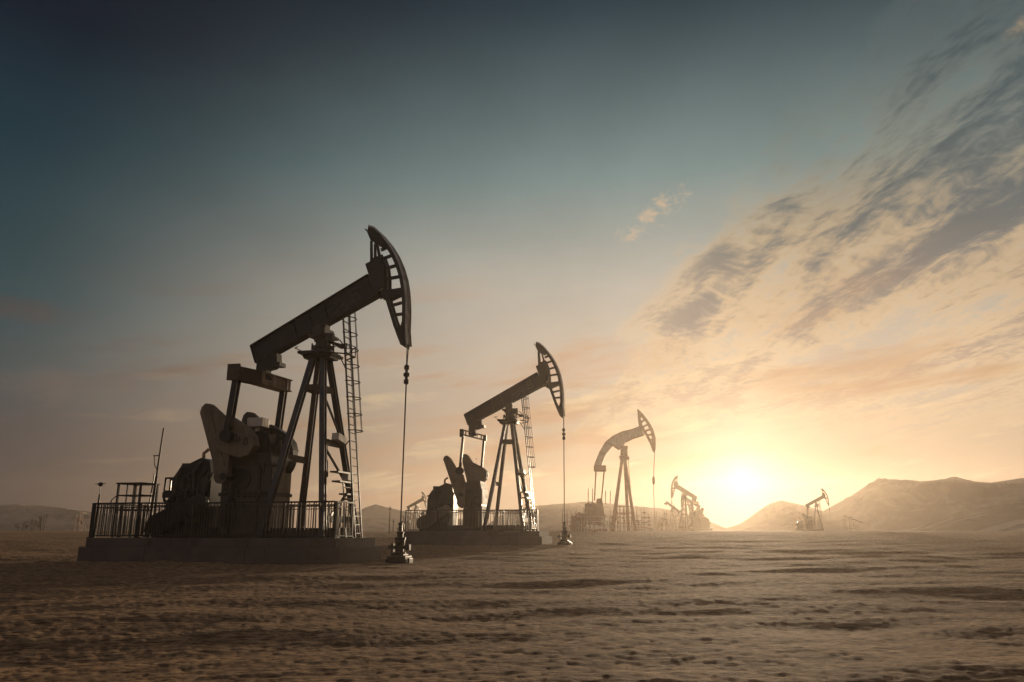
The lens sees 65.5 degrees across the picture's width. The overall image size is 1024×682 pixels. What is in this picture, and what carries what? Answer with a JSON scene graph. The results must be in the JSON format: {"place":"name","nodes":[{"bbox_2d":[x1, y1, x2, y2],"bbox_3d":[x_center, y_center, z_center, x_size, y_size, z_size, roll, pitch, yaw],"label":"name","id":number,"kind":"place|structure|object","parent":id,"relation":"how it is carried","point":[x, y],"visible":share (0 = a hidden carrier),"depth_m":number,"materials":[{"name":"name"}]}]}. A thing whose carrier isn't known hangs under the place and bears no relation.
{"place":"outdoors","nodes":[
{"label":"outdoors","id":0,"kind":"place"},
{"bbox_2d":[0,504,291,530],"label":"hills","id":1,"kind":"structure","parent":0,"point":[58,518],"depth_m":300.46,"materials":[{"name":"brown sand"}]},
{"bbox_2d":[341,504,462,530],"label":"hills","id":2,"kind":"structure","parent":0,"point":[375,517],"depth_m":343.82,"materials":[{"name":"beige sand"}]},
{"bbox_2d":[0,531,1023,681],"bbox_3d":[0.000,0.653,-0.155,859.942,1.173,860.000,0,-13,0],"label":"ground","id":3,"kind":"structure","parent":0,"point":[766,606],"depth_m":11.60,"materials":[{"name":"brown sand"}]},
{"bbox_2d":[14,520,28,530],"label":"dry shrub","id":4,"kind":"object","parent":3,"relation":"on","point":[22,527],"visible":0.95,"depth_m":145.98,"materials":[{"name":"brown plant"}]},
{"bbox_2d":[27,517,38,530],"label":"dry shrub","id":5,"kind":"object","parent":3,"relation":"on","point":[32,524],"visible":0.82,"depth_m":152.00,"materials":[{"name":"brown plant"}]},
{"bbox_2d":[34,515,47,530],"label":"dry shrub","id":6,"kind":"object","parent":3,"relation":"on","point":[39,523],"visible":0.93,"depth_m":146.13,"materials":[{"name":"brown plant"}]},
{"bbox_2d":[74,512,86,530],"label":"pipe frame","id":7,"kind":"object","parent":3,"relation":"on","point":[82,522],"visible":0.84,"depth_m":146.39,"materials":[{"name":"orange paint"}]},
{"bbox_2d":[77,537,380,564],"bbox_3d":[-10.701,8.269,30.488,10.538,1.426,3.900,-3,-14,13],"label":"concrete base","id":8,"kind":"object","parent":3,"relation":"on","point":[281,551],"visible":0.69,"depth_m":28.74,"materials":[{"name":"grey concrete"}]},
{"bbox_2d":[93,482,105,536],"bbox_3d":[-15.910,6.477,30.547,0.461,2.081,0.190,-3,-14,13],"label":"lamp post","id":9,"kind":"object","parent":8,"relation":"on","point":[100,484],"visible":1,"depth_m":30.55,"materials":[{"name":"metal"}]},
{"bbox_2d":[86,503,150,537],"bbox_3d":[-15.681,7.203,31.924,0.168,1.305,3.360,-3,-14,13],"label":"railing fence","id":10,"kind":"object","parent":8,"relation":"on","point":[103,526],"visible":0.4,"depth_m":31.56,"materials":[{"name":"metal"}]},
{"bbox_2d":[109,482,159,537],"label":"service platform","id":11,"kind":"structure","parent":8,"relation":"on","point":[135,485],"depth_m":31.38,"materials":[{"name":"metal"}]},
{"bbox_2d":[144,428,163,537],"bbox_3d":[-14.415,5.667,32.041,0.452,4.354,0.120,-3,-14,13],"label":"mast","id":12,"kind":"object","parent":8,"relation":"on","point":[155,485],"visible":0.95,"depth_m":32.00,"materials":[{"name":"black metal"}]},
{"bbox_2d":[88,501,336,537],"bbox_3d":[-11.128,6.575,29.288,10.120,1.306,0.170,-3,-14,13],"label":"railing fence","id":13,"kind":"object","parent":8,"relation":"on","point":[186,507],"visible":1,"depth_m":29.21,"materials":[{"name":"metal"}]},
{"bbox_2d":[149,504,341,536],"bbox_3d":[-11.034,7.356,32.584,8.780,1.312,0.169,-3,-14,13],"label":"railing fence","id":14,"kind":"object","parent":8,"relation":"on","point":[296,509],"visible":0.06,"depth_m":31.98,"materials":[{"name":"metal"}]},
{"bbox_2d":[146,225,411,537],"bbox_3d":[-8.874,1.519,31.660,10.139,12.313,3.500,-3,-14,13],"label":"pump jack","id":15,"kind":"object","parent":8,"relation":"on","point":[255,457],"visible":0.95,"depth_m":30.91,"materials":[{"name":"blue paint"}]},
{"bbox_2d":[330,501,354,537],"bbox_3d":[-6.123,6.497,28.963,0.164,1.308,1.690,-3,-14,13],"label":"railing fence","id":16,"kind":"object","parent":8,"relation":"on","point":[349,535],"visible":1,"depth_m":28.94,"materials":[{"name":"metal"}]},
{"bbox_2d":[385,522,412,563],"bbox_3d":[-4.100,7.488,29.107,0.894,1.682,0.688,-3,-14,13],"label":"wellhead","id":17,"kind":"object","parent":3,"relation":"on","point":[399,555],"visible":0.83,"depth_m":28.95,"materials":[{"name":"metal"}]},
{"bbox_2d":[397,492,426,530],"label":"pump jack","id":18,"kind":"object","parent":3,"relation":"on","point":[415,503],"visible":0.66,"depth_m":235.27,"materials":[{"name":"beige paint"}]},
{"bbox_2d":[403,531,551,545],"bbox_3d":[-2.227,12.920,51.071,9.088,1.426,3.900,-3,-14,12],"label":"concrete base","id":19,"kind":"object","parent":3,"relation":"on","point":[504,538],"visible":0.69,"depth_m":49.31,"materials":[{"name":"grey concrete"}]},
{"bbox_2d":[404,509,538,530],"bbox_3d":[-2.611,11.221,49.863,8.660,1.311,0.168,-3,-14,12],"label":"railing fence","id":20,"kind":"object","parent":19,"relation":"on","point":[490,512],"visible":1,"depth_m":49.76,"materials":[{"name":"metal"}]},
{"bbox_2d":[422,511,538,529],"bbox_3d":[-2.190,11.986,53.077,8.110,1.311,0.169,-3,-14,12],"label":"railing fence","id":21,"kind":"object","parent":19,"relation":"on","point":[499,513],"visible":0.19,"depth_m":52.72,"materials":[{"name":"metal"}]},
{"bbox_2d":[416,342,565,530],"bbox_3d":[-1.248,6.220,52.452,9.640,12.313,3.500,-3,-14,12],"label":"pump jack","id":22,"kind":"object","parent":19,"relation":"on","point":[469,494],"visible":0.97,"depth_m":51.83,"materials":[{"name":"blue paint"}]},
{"bbox_2d":[557,522,571,544],"bbox_3d":[3.300,12.220,50.030,0.894,1.682,0.688,-3,-14,12],"label":"wellhead","id":23,"kind":"object","parent":3,"relation":"on","point":[564,540],"visible":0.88,"depth_m":49.87,"materials":[{"name":"metal"}]},
{"bbox_2d":[562,508,590,530],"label":"pipe frame","id":24,"kind":"object","parent":3,"relation":"on","point":[575,523],"visible":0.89,"depth_m":134.63,"materials":[{"name":"orange paint"}]},
{"bbox_2d":[570,409,655,530],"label":"pump jack","id":25,"kind":"object","parent":3,"relation":"on","point":[617,441],"visible":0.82,"depth_m":144.53,"materials":[{"name":"orange paint"}]},
{"bbox_2d":[609,508,643,530],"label":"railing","id":26,"kind":"object","parent":3,"relation":"on","point":[623,517],"visible":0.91,"depth_m":138.63,"materials":[{"name":"metal"}]},
{"bbox_2d":[641,512,647,530],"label":"valve tree","id":27,"kind":"object","parent":3,"relation":"on","point":[644,522],"visible":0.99,"depth_m":132.52,"materials":[{"name":"orange paint"}]},
{"bbox_2d":[655,511,683,530],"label":"pipe frame","id":28,"kind":"object","parent":3,"relation":"on","point":[667,525],"visible":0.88,"depth_m":195.25,"materials":[{"name":"orange paint"}]},
{"bbox_2d":[657,501,684,530],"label":"pump jack","id":29,"kind":"object","parent":3,"relation":"on","point":[674,508],"visible":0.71,"depth_m":249.14,"materials":[{"name":"blue paint"}]},
{"bbox_2d":[671,475,711,529],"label":"pump jack","id":30,"kind":"object","parent":3,"relation":"on","point":[698,521],"visible":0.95,"depth_m":221.63,"materials":[{"name":"metal"}]},
{"bbox_2d":[682,493,710,530],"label":"pump jack","id":31,"kind":"object","parent":3,"relation":"on","point":[689,501],"visible":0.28,"depth_m":235.54,"materials":[{"name":"beige paint"}]},
{"bbox_2d":[792,511,817,530],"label":"pipe frame","id":32,"kind":"object","parent":3,"relation":"on","point":[800,518],"visible":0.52,"depth_m":183.59,"materials":[{"name":"orange paint"}]},
{"bbox_2d":[795,488,830,530],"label":"pump jack","id":33,"kind":"object","parent":3,"relation":"on","point":[809,524],"visible":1,"depth_m":142.03,"materials":[{"name":"metal"}]},
{"bbox_2d":[842,515,862,530],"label":"boom frame","id":34,"kind":"object","parent":3,"relation":"on","point":[849,522],"visible":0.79,"depth_m":165.70,"materials":[{"name":"metal"}]},
{"bbox_2d":[0,0,1023,527],"label":"sky","id":35,"kind":"structure","parent":0,"point":[785,236],"materials":[{"name":"blue"}]},
{"bbox_2d":[487,501,729,530],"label":"hills","id":36,"kind":"structure","parent":0,"point":[550,517],"depth_m":332.23,"materials":[{"name":"beige sand"}]},
{"bbox_2d":[727,501,821,530],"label":"mountains","id":37,"kind":"structure","parent":0,"point":[775,516],"depth_m":328.43,"materials":[{"name":"beige sand"}]},
{"bbox_2d":[790,477,1023,530],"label":"mountains","id":38,"kind":"structure","parent":0,"point":[880,504],"depth_m":258.97,"materials":[{"name":"beige sand"}]},
{"bbox_2d":[891,503,1023,530],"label":"hills","id":39,"kind":"structure","parent":0,"point":[1005,517],"depth_m":177.16,"materials":[{"name":"beige sand"}]}
]}

